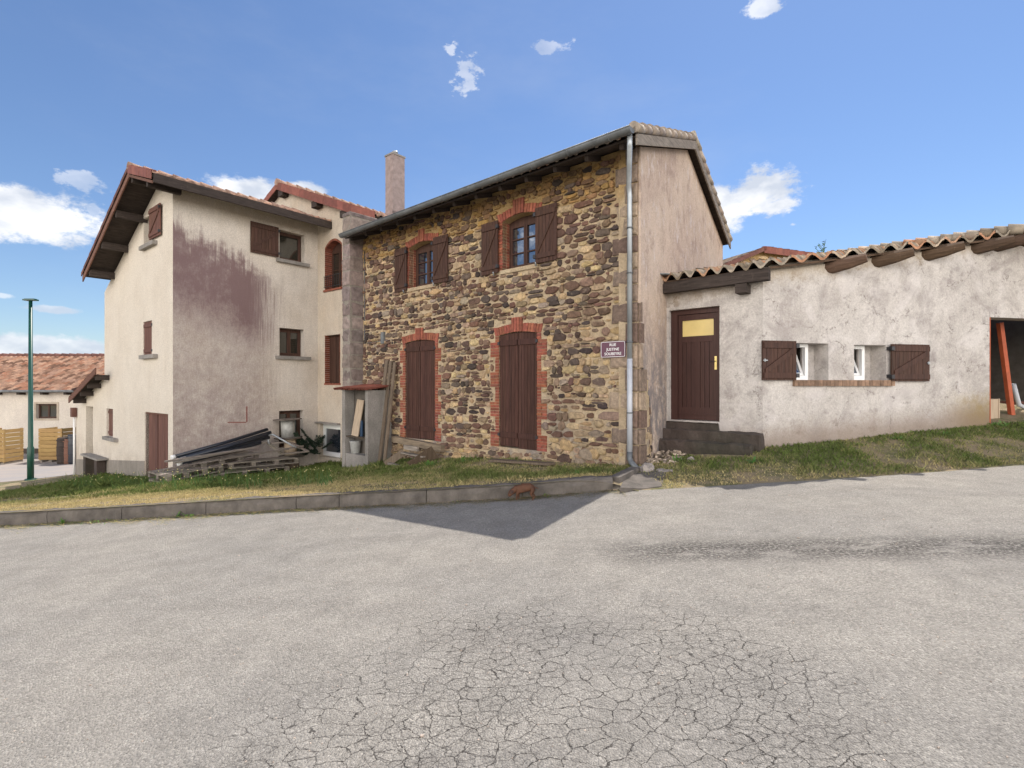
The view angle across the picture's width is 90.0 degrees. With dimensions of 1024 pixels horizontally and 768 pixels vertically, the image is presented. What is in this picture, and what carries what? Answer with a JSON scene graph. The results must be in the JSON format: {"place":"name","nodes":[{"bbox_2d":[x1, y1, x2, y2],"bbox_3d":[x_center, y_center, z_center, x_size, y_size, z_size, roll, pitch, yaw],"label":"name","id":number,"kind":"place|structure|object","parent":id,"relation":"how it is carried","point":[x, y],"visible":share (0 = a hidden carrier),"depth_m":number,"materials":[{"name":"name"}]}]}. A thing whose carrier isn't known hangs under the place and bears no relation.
{"place":"outdoors","nodes":[
{"label":"outdoors","id":0,"kind":"place"},
{"bbox_2d":[0,465,1023,767],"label":"road","id":1,"kind":"structure","parent":0,"point":[80,603],"depth_m":3.30,"materials":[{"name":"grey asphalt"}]},
{"bbox_2d":[176,511,193,517],"bbox_3d":[-4.813,1.920,7.618,0.387,0.085,0.212,0,0,-9],"label":"weed","id":2,"kind":"object","parent":1,"relation":"on","point":[177,515],"visible":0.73,"depth_m":7.55,"materials":[{"name":"green plant"}]},
{"bbox_2d":[0,489,623,531],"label":"grass clippings","id":3,"kind":"object","parent":1,"relation":"on","point":[346,507],"depth_m":7.31,"materials":[{"name":"plant"}]},
{"bbox_2d":[508,483,538,499],"bbox_3d":[0.153,1.473,6.995,0.421,0.231,0.153,0,0,4],"label":"pig","id":4,"kind":"object","parent":1,"relation":"on","point":[521,488],"visible":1,"depth_m":6.97},
{"bbox_2d":[0,400,1023,512],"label":"ground","id":5,"kind":"structure","parent":0,"point":[1018,416],"depth_m":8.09,"materials":[{"name":"green plant"}]},
{"bbox_2d":[0,454,75,481],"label":"forecourt","id":6,"kind":"structure","parent":5,"relation":"on","point":[17,471],"depth_m":23.05,"materials":[{"name":"concrete"}]},
{"bbox_2d":[0,428,23,464],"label":"slatted crate","id":7,"kind":"object","parent":6,"relation":"on","point":[4,451],"visible":1,"depth_m":25.39,"materials":[{"name":"yellow wood"}]},
{"bbox_2d":[22,298,38,480],"bbox_3d":[-17.912,0.250,19.050,0.440,6.842,0.328,0,0,0],"label":"street lamp","id":8,"kind":"object","parent":6,"relation":"on","point":[30,461],"visible":0.88,"depth_m":19.00,"materials":[{"name":"green metal"}]},
{"bbox_2d":[38,427,75,461],"bbox_3d":[-23.286,3.095,26.307,1.182,1.710,1.014,0,0,0],"label":"slatted crate","id":9,"kind":"object","parent":6,"relation":"on","point":[47,441],"visible":0.59,"depth_m":25.81,"materials":[{"name":"yellow wood"}]},
{"bbox_2d":[56,437,66,463],"bbox_3d":[-22.154,3.300,25.400,0.696,1.300,0.696,0,0,0],"label":"wheelie bin","id":10,"kind":"object","parent":6,"relation":"on","point":[60,450],"visible":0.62,"depth_m":25.09,"materials":[{"name":"plastic"}]},
{"bbox_2d":[63,439,68,463],"bbox_3d":[-21.943,3.325,25.400,0.614,1.250,0.614,0,0,0],"label":"barrel","id":11,"kind":"object","parent":6,"relation":"on","point":[66,441],"visible":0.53,"depth_m":25.12,"materials":[{"name":"brown metal"}]},
{"bbox_2d":[67,434,75,463],"bbox_3d":[-21.713,3.225,25.400,0.573,1.450,0.573,0,0,0],"label":"wheelie bin","id":12,"kind":"object","parent":6,"relation":"on","point":[70,448],"visible":0.48,"depth_m":25.14,"materials":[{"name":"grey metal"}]},
{"bbox_2d":[0,353,104,453],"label":"building","id":13,"kind":"structure","parent":5,"relation":"on","point":[57,377],"depth_m":29.18,"materials":[{"name":"white paint"}]},
{"bbox_2d":[39,404,56,417],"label":"window","id":14,"kind":"structure","parent":13,"relation":"in","point":[45,410],"depth_m":29.18,"materials":[{"name":"brown wood"}]},
{"bbox_2d":[80,453,107,475],"bbox_3d":[-14.307,2.848,17.513,2.117,0.780,0.300,0,0,39],"label":"stone bench","id":15,"kind":"object","parent":5,"relation":"on","point":[93,464],"visible":0.79,"depth_m":17.53,"materials":[{"name":"concrete"}]},
{"bbox_2d":[34,467,333,491],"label":"tall grass","id":16,"kind":"structure","parent":5,"relation":"on","point":[210,480],"depth_m":11.31,"materials":[{"name":"green plant"}]},
{"bbox_2d":[35,464,331,483],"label":"seed heads","id":17,"kind":"object","parent":16,"relation":"attached to","point":[190,475],"visible":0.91,"depth_m":11.62,"materials":[{"name":"beige plant"}]},
{"bbox_2d":[149,472,218,481],"bbox_3d":[-8.150,2.374,12.740,1.000,0.167,1.203,0,0,36],"label":"pallet","id":18,"kind":"object","parent":5,"relation":"on","point":[158,480],"visible":0.23,"depth_m":12.72,"materials":[{"name":"grey wood"}]},
{"bbox_2d":[148,464,223,481],"bbox_3d":[-8.091,2.165,12.729,1.000,0.227,1.306,0,0,33],"label":"pallet","id":19,"kind":"object","parent":18,"relation":"on","point":[161,475],"visible":0.71,"depth_m":12.47,"materials":[{"name":"grey wood"}]},
{"bbox_2d":[187,450,258,467],"bbox_3d":[-7.633,1.975,13.540,0.800,0.240,1.506,0,0,30],"label":"pallet","id":20,"kind":"object","parent":19,"relation":"on","point":[205,463],"visible":0.7,"depth_m":13.43,"materials":[{"name":"grey wood"}]},
{"bbox_2d":[163,462,200,470],"bbox_3d":[-7.923,1.974,12.303,0.090,0.095,0.809,0,0,32],"label":"loose board","id":21,"kind":"object","parent":20,"relation":"on","point":[180,466],"visible":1,"depth_m":12.29,"materials":[{"name":"grey wood"}]},
{"bbox_2d":[177,441,261,465],"bbox_3d":[-7.638,1.811,13.478,0.109,0.420,2.130,0,0,34],"label":"black pipe","id":22,"kind":"object","parent":20,"relation":"on","point":[241,447],"visible":0.69,"depth_m":13.66,"materials":[{"name":"plastic"}]},
{"bbox_2d":[173,450,242,463],"bbox_3d":[-7.657,1.824,13.116,1.716,0.235,0.120,0,0,-45],"label":"loose board","id":23,"kind":"object","parent":22,"relation":"on","point":[180,461],"visible":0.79,"depth_m":12.80,"materials":[{"name":"grey wood"}]},
{"bbox_2d":[164,446,257,461],"bbox_3d":[-7.521,1.764,12.942,0.100,0.155,2.206,0,0,35],"label":"loose board","id":24,"kind":"object","parent":23,"relation":"on","point":[184,458],"visible":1,"depth_m":12.80,"materials":[{"name":"grey wood"}]},
{"bbox_2d":[186,433,267,456],"bbox_3d":[-7.544,1.644,13.666,0.090,0.485,2.121,0,0,35],"label":"black pipe","id":25,"kind":"object","parent":22,"relation":"on","point":[232,445],"visible":0.9,"depth_m":13.63,"materials":[{"name":"plastic"}]},
{"bbox_2d":[178,431,271,460],"bbox_3d":[-7.669,1.639,13.830,0.090,0.574,2.422,0,0,35],"label":"black pipe","id":26,"kind":"object","parent":20,"relation":"on","point":[269,432],"visible":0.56,"depth_m":13.97,"materials":[{"name":"plastic"}]},
{"bbox_2d":[170,428,267,458],"bbox_3d":[-7.804,1.584,13.816,0.109,0.624,2.514,0,0,35],"label":"black pipe","id":27,"kind":"object","parent":26,"relation":"on","point":[216,444],"visible":0.94,"depth_m":13.67,"materials":[{"name":"plastic"}]},
{"bbox_2d":[213,436,269,452],"bbox_3d":[-7.590,1.734,13.735,0.090,0.505,2.271,0,0,35],"label":"black pipe","id":28,"kind":"object","parent":20,"relation":"on","point":[261,439],"visible":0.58,"depth_m":14.14,"materials":[{"name":"plastic"}]},
{"bbox_2d":[220,448,288,459],"bbox_3d":[-6.810,1.864,13.654,0.060,0.115,1.802,0,0,37],"label":"loose board","id":29,"kind":"object","parent":19,"relation":"on","point":[254,454],"visible":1,"depth_m":13.58,"materials":[{"name":"grey wood"}]},
{"bbox_2d":[68,161,331,476],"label":"plaster house","id":30,"kind":"structure","parent":5,"relation":"on","point":[211,315],"depth_m":14.82,"materials":[{"name":"paint"}]},
{"bbox_2d":[146,412,167,475],"bbox_3d":[-9.789,1.776,14.238,1.953,1.955,0.130,0,0,39],"label":"garage door","id":31,"kind":"structure","parent":30,"relation":"in","point":[157,425],"depth_m":14.34,"materials":[{"name":"red wood"}]},
{"bbox_2d":[279,410,299,446],"bbox_3d":[-7.020,1.387,16.035,0.068,1.117,0.778,0,0,39],"label":"window","id":32,"kind":"structure","parent":30,"relation":"in","point":[294,413],"depth_m":16.07,"materials":[{"name":"brown wood"}]},
{"bbox_2d":[279,232,300,261],"bbox_3d":[-7.006,-4.260,16.052,0.068,0.890,0.800,0,0,39],"label":"window","id":33,"kind":"structure","parent":30,"relation":"in","point":[289,244],"depth_m":16.08,"materials":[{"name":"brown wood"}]},
{"bbox_2d":[279,328,300,356],"bbox_3d":[-7.011,-1.290,16.047,0.068,0.850,0.786,0,0,39],"label":"window","id":34,"kind":"structure","parent":30,"relation":"in","point":[289,339],"depth_m":16.04,"materials":[{"name":"brown wood"}]},
{"bbox_2d":[209,464,289,475],"bbox_3d":[-7.180,2.354,13.952,1.000,0.179,1.802,0,0,40],"label":"pallet","id":35,"kind":"object","parent":5,"relation":"on","point":[257,468],"visible":0.54,"depth_m":13.84,"materials":[{"name":"grey wood"}]},
{"bbox_2d":[217,457,298,468],"bbox_3d":[-6.988,2.155,14.120,1.000,0.244,1.805,0,0,43],"label":"pallet","id":36,"kind":"object","parent":35,"relation":"on","point":[253,463],"visible":0.8,"depth_m":14.01,"materials":[{"name":"grey wood"}]},
{"bbox_2d":[285,455,304,468],"bbox_3d":[-6.589,2.370,15.335,0.731,0.459,0.727,0,0,0],"label":"cable reel","id":37,"kind":"object","parent":5,"relation":"on","point":[296,465],"visible":0.23,"depth_m":15.17,"materials":[{"name":"grey wood"}]},
{"bbox_2d":[279,438,301,456],"bbox_3d":[-6.645,1.887,15.346,0.684,0.568,0.674,0,0,0],"label":"cable reel","id":38,"kind":"object","parent":37,"relation":"on","point":[286,445],"visible":0.71,"depth_m":15.20,"materials":[{"name":"grey wood"}]},
{"bbox_2d":[266,441,308,454],"bbox_3d":[-6.502,1.844,14.880,0.745,0.320,0.951,0,0,35],"label":"trestle frame","id":39,"kind":"object","parent":38,"relation":"on","point":[282,453],"visible":0.89,"depth_m":14.76,"materials":[{"name":"grey wood"}]},
{"bbox_2d":[252,445,303,455],"bbox_3d":[-6.548,1.854,14.342,0.100,0.095,1.629,0,0,28],"label":"loose board","id":40,"kind":"object","parent":39,"relation":"on","point":[286,448],"visible":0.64,"depth_m":14.69,"materials":[{"name":"grey wood"}]},
{"bbox_2d":[267,434,295,448],"bbox_3d":[-6.667,1.653,14.749,0.874,0.430,0.225,0,0,0],"label":"bent tube","id":41,"kind":"object","parent":40,"relation":"on","point":[281,439],"visible":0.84,"depth_m":14.79,"materials":[{"name":"metal"}]},
{"bbox_2d":[273,418,302,439],"bbox_3d":[-6.713,1.333,15.339,0.820,0.605,0.798,0,0,0],"label":"cable reel","id":42,"kind":"object","parent":38,"relation":"on","point":[287,428],"visible":0.95,"depth_m":15.17,"materials":[{"name":"grey plastic"}]},
{"bbox_2d":[293,428,332,454],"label":"fir branches","id":43,"kind":"object","parent":37,"relation":"on","point":[318,440],"visible":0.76,"depth_m":15.89,"materials":[{"name":"green plant"}]},
{"bbox_2d":[263,178,386,462],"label":"house","id":44,"kind":"structure","parent":5,"relation":"on","point":[340,310],"depth_m":16.09,"materials":[{"name":"beige paint"}]},
{"bbox_2d":[323,424,339,457],"bbox_3d":[-5.655,1.790,16.241,1.130,1.019,0.068,0,0,39],"label":"window","id":45,"kind":"structure","parent":44,"relation":"in","point":[332,432],"depth_m":16.28,"materials":[{"name":"white plastic"}]},
{"bbox_2d":[332,243,341,287],"bbox_3d":[-5.426,-3.731,16.237,0.950,1.498,0.068,0,0,39],"label":"window","id":46,"kind":"structure","parent":44,"relation":"in","point":[337,251],"depth_m":16.36,"materials":[{"name":"brown wood"}]},
{"bbox_2d":[333,384,391,466],"bbox_3d":[-3.823,1.188,13.171,1.504,2.385,0.856,0,0,41],"label":"concrete hut","id":47,"kind":"object","parent":5,"relation":"on","point":[372,413],"visible":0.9,"depth_m":12.91,"materials":[{"name":"grey concrete"}]},
{"bbox_2d":[350,440,360,453],"bbox_3d":[-4.020,1.620,13.157,0.300,0.320,0.300,0,0,0],"label":"bucket","id":48,"kind":"object","parent":47,"relation":"on","point":[355,446],"visible":1,"depth_m":13.05,"materials":[{"name":"grey plastic"}]},
{"bbox_2d":[351,399,363,436],"bbox_3d":[-3.951,0.868,13.123,0.384,0.954,0.145,0,0,41],"label":"pale board","id":49,"kind":"object","parent":47,"relation":"on","point":[357,417],"visible":1,"depth_m":13.10,"materials":[{"name":"beige wood"}]},
{"bbox_2d":[360,421,362,435],"bbox_3d":[-3.821,1.130,13.009,0.100,0.400,0.030,0,0,41],"label":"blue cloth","id":50,"kind":"object","parent":47,"relation":"on","point":[361,428],"visible":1,"depth_m":12.98,"materials":[{"name":"blue fabric"}]},
{"bbox_2d":[378,361,392,461],"bbox_3d":[-3.191,0.717,12.859,0.101,2.611,0.391,0,0,43],"label":"grey plank","id":51,"kind":"object","parent":5,"relation":"on","point":[385,412],"visible":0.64,"depth_m":12.84,"materials":[{"name":"grey wood"}]},
{"bbox_2d":[382,360,388,389],"bbox_3d":[-3.322,0.706,12.965,0.116,2.634,0.406,0,0,43],"label":"grey plank","id":52,"kind":"object","parent":5,"relation":"on","point":[385,372],"visible":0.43,"depth_m":13.04,"materials":[{"name":"grey wood"}]},
{"bbox_2d":[383,362,396,460],"bbox_3d":[-3.053,0.737,12.765,0.101,2.570,0.351,0,0,43],"label":"grey plank","id":53,"kind":"object","parent":5,"relation":"on","point":[389,411],"visible":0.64,"depth_m":12.75,"materials":[{"name":"grey wood"}]},
{"bbox_2d":[384,445,438,465],"bbox_3d":[-2.350,1.696,11.602,1.331,0.594,0.521,0,0,26],"label":"wooden trough","id":54,"kind":"object","parent":5,"relation":"on","point":[429,453],"visible":0.79,"depth_m":11.56,"materials":[{"name":"wood"}]},
{"bbox_2d":[423,460,439,465],"bbox_3d":[-1.643,1.652,10.749,0.361,0.125,0.330,0,0,30],"label":"weed","id":55,"kind":"object","parent":5,"relation":"on","point":[428,462],"visible":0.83,"depth_m":10.77,"materials":[{"name":"green plant"}]},
{"bbox_2d":[489,459,554,465],"bbox_3d":[0.160,1.471,9.660,1.477,0.117,0.200,0,0,41],"label":"flat plank","id":56,"kind":"object","parent":5,"relation":"on","point":[523,462],"visible":1,"depth_m":9.54,"materials":[{"name":"grey wood"}]},
{"bbox_2d":[338,121,732,489],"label":"stone house","id":57,"kind":"structure","parent":5,"relation":"on","point":[499,308],"depth_m":10.15,"materials":[{"name":"brown stone"}]},
{"bbox_2d":[392,436,444,451],"bbox_3d":[-2.268,1.425,12.258,1.869,0.240,0.140,0,0,41],"label":"doorstep beam","id":58,"kind":"structure","parent":57,"relation":"attached to","point":[417,443],"depth_m":12.14,"materials":[{"name":"grey wood"}]},
{"bbox_2d":[416,243,432,286],"bbox_3d":[-2.016,-2.905,12.470,0.981,1.090,0.068,0,0,41],"label":"window","id":59,"kind":"structure","parent":57,"relation":"in","point":[424,254],"depth_m":12.57,"materials":[{"name":"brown wood"}]},
{"bbox_2d":[509,215,534,268],"bbox_3d":[0.296,-2.900,10.440,0.899,1.100,0.068,0,0,41],"label":"window","id":60,"kind":"structure","parent":57,"relation":"in","point":[521,231],"depth_m":10.51,"materials":[{"name":"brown wood"}]},
{"bbox_2d":[601,340,625,357],"bbox_3d":[1.752,-0.595,8.809,0.483,0.280,0.077,0,0,41],"label":"street sign","id":61,"kind":"object","parent":57,"relation":"attached to","point":[611,349],"visible":1,"depth_m":8.77,"materials":[{"name":"purple metal"}]},
{"bbox_2d":[611,467,639,489],"bbox_3d":[1.702,1.405,7.686,0.150,0.190,0.949,0,0,31],"label":"kerb stone","id":62,"kind":"object","parent":5,"relation":"on","point":[624,475],"visible":0.64,"depth_m":7.50,"materials":[{"name":"concrete"}]},
{"bbox_2d":[639,462,653,471],"bbox_3d":[2.118,1.385,8.076,0.279,0.291,0.272,0,0,-12],"label":"concrete lump","id":63,"kind":"object","parent":5,"relation":"on","point":[646,467],"visible":0.47,"depth_m":7.99,"materials":[{"name":"grey concrete"}]},
{"bbox_2d":[654,468,672,471],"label":"stone","id":64,"kind":"object","parent":5,"relation":"on","point":[662,470],"visible":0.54,"depth_m":7.96,"materials":[{"name":"grey stone"}]},
{"bbox_2d":[646,450,685,463],"bbox_3d":[2.737,1.251,8.938,0.564,0.220,0.997,0,0,33],"label":"plaster debris","id":65,"kind":"object","parent":5,"relation":"on","point":[658,454],"visible":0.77,"depth_m":8.85,"materials":[{"name":"white stone"}]},
{"bbox_2d":[672,454,686,461],"bbox_3d":[2.804,1.240,8.557,0.235,0.114,0.280,0,0,0],"label":"weed","id":66,"kind":"object","parent":5,"relation":"on","point":[676,459],"visible":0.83,"depth_m":8.55,"materials":[{"name":"green plant"}]},
{"bbox_2d":[723,246,810,264],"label":"roof","id":67,"kind":"structure","parent":5,"relation":"on","point":[764,253],"depth_m":16.95,"materials":[{"name":"tile"}]},
{"bbox_2d":[659,224,1023,455],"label":"annex","id":68,"kind":"object","parent":5,"relation":"on","point":[871,340],"visible":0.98,"depth_m":9.14,"materials":[{"name":"beige paint"}]},
{"bbox_2d":[671,306,719,421],"bbox_3d":[3.401,-0.357,9.452,0.936,2.055,0.136,0,0,41],"label":"door","id":69,"kind":"structure","parent":68,"relation":"in","point":[695,333],"depth_m":9.45,"materials":[{"name":"brown paint"}]},
{"bbox_2d":[796,344,807,379],"bbox_3d":[4.879,-0.385,9.019,0.557,0.630,0.255,0,0,-13],"label":"window","id":70,"kind":"structure","parent":68,"relation":"in","point":[804,371],"depth_m":8.96,"materials":[{"name":"white plastic"}]},
{"bbox_2d":[854,345,864,379],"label":"window","id":71,"kind":"structure","parent":68,"relation":"in","point":[858,375],"depth_m":9.22,"materials":[{"name":"white plastic"}]},
{"bbox_2d":[996,322,1015,414],"bbox_3d":[10.040,-0.230,10.400,0.439,2.037,0.070,0,0,-13],"label":"steel post","id":72,"kind":"object","parent":68,"relation":"on","point":[1005,368],"visible":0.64,"depth_m":10.37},
{"bbox_2d":[989,420,1009,425],"bbox_3d":[9.143,0.739,9.617,0.333,0.100,0.294,0,0,-14],"label":"weed","id":73,"kind":"object","parent":5,"relation":"on","point":[995,424],"visible":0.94,"depth_m":9.59,"materials":[{"name":"green plant"}]},
{"bbox_2d":[1012,383,1023,408],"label":"drain pipe","id":74,"kind":"object","parent":5,"relation":"on","point":[1016,395],"visible":0.87,"depth_m":10.96,"materials":[{"name":"grey plastic"}]},
{"bbox_2d":[0,0,1023,353],"label":"sky","id":75,"kind":"structure","parent":0,"point":[844,124],"materials":[{"name":"blue"}]},
{"bbox_2d":[620,471,666,492],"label":"pavement","id":76,"kind":"structure","parent":0,"point":[639,481],"depth_m":7.40,"materials":[{"name":"concrete"}]},
{"bbox_2d":[814,241,826,252],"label":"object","id":77,"kind":"object","parent":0,"point":[822,249],"visible":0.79,"depth_m":9.39,"materials":[{"name":"green plant"}]},
{"bbox_2d":[991,398,999,418],"bbox_3d":[9.499,0.540,10.258,0.270,0.500,0.300,0,0,-13],"label":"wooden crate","id":78,"kind":"object","parent":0,"point":[995,408],"visible":0.14,"depth_m":10.13,"materials":[{"name":"beige wood"}]},
{"bbox_2d":[1000,401,1023,404],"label":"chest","id":79,"kind":"object","parent":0,"point":[1004,402],"visible":0.17,"depth_m":11.70,"materials":[{"name":"brown wood"}]},
{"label":"kerb bed","id":80,"kind":"structure","parent":0,"visible":0},
{"bbox_2d":[0,508,54,526],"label":"kerb stone","id":81,"kind":"object","parent":80,"relation":"on","point":[15,517],"visible":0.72,"depth_m":7.84,"materials":[{"name":"concrete"}]},
{"bbox_2d":[47,505,123,523],"bbox_3d":[-6.460,2.040,7.806,1.239,0.417,0.180,0,0,6],"label":"kerb stone","id":82,"kind":"object","parent":80,"relation":"on","point":[56,515],"visible":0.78,"depth_m":7.74,"materials":[{"name":"concrete"}]},
{"bbox_2d":[122,500,209,519],"bbox_3d":[-5.185,1.952,7.692,1.330,0.424,0.189,0,0,4],"label":"kerb stone","id":83,"kind":"object","parent":80,"relation":"on","point":[162,510],"visible":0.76,"depth_m":7.62,"materials":[{"name":"concrete"}]},
{"bbox_2d":[206,495,297,514],"bbox_3d":[-3.831,1.848,7.585,1.391,0.432,0.194,0,0,5],"label":"kerb stone","id":84,"kind":"object","parent":80,"relation":"on","point":[250,504],"visible":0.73,"depth_m":7.51,"materials":[{"name":"concrete"}]},
{"bbox_2d":[296,492,339,509],"bbox_3d":[-2.814,1.774,7.492,0.668,0.382,0.187,0,0,8],"label":"kerb stone","id":85,"kind":"object","parent":80,"relation":"on","point":[314,500],"visible":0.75,"depth_m":7.42,"materials":[{"name":"concrete"}]},
{"bbox_2d":[339,488,426,507],"bbox_3d":[-1.851,1.702,7.366,1.296,0.415,0.197,0,0,6],"label":"kerb stone","id":86,"kind":"object","parent":80,"relation":"on","point":[382,497],"visible":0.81,"depth_m":7.30,"materials":[{"name":"concrete"}]},
{"bbox_2d":[427,483,521,502],"bbox_3d":[-0.531,1.604,7.235,1.368,0.417,0.197,0,0,5],"label":"kerb stone","id":87,"kind":"object","parent":80,"relation":"on","point":[460,493],"visible":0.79,"depth_m":7.17,"materials":[{"name":"concrete"}]},
{"bbox_2d":[523,475,612,497],"bbox_3d":[0.785,1.511,7.230,1.273,0.410,0.203,0,0,-3],"label":"kerb stone","id":88,"kind":"object","parent":80,"relation":"on","point":[575,485],"visible":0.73,"depth_m":7.16,"materials":[{"name":"concrete"}]}
]}

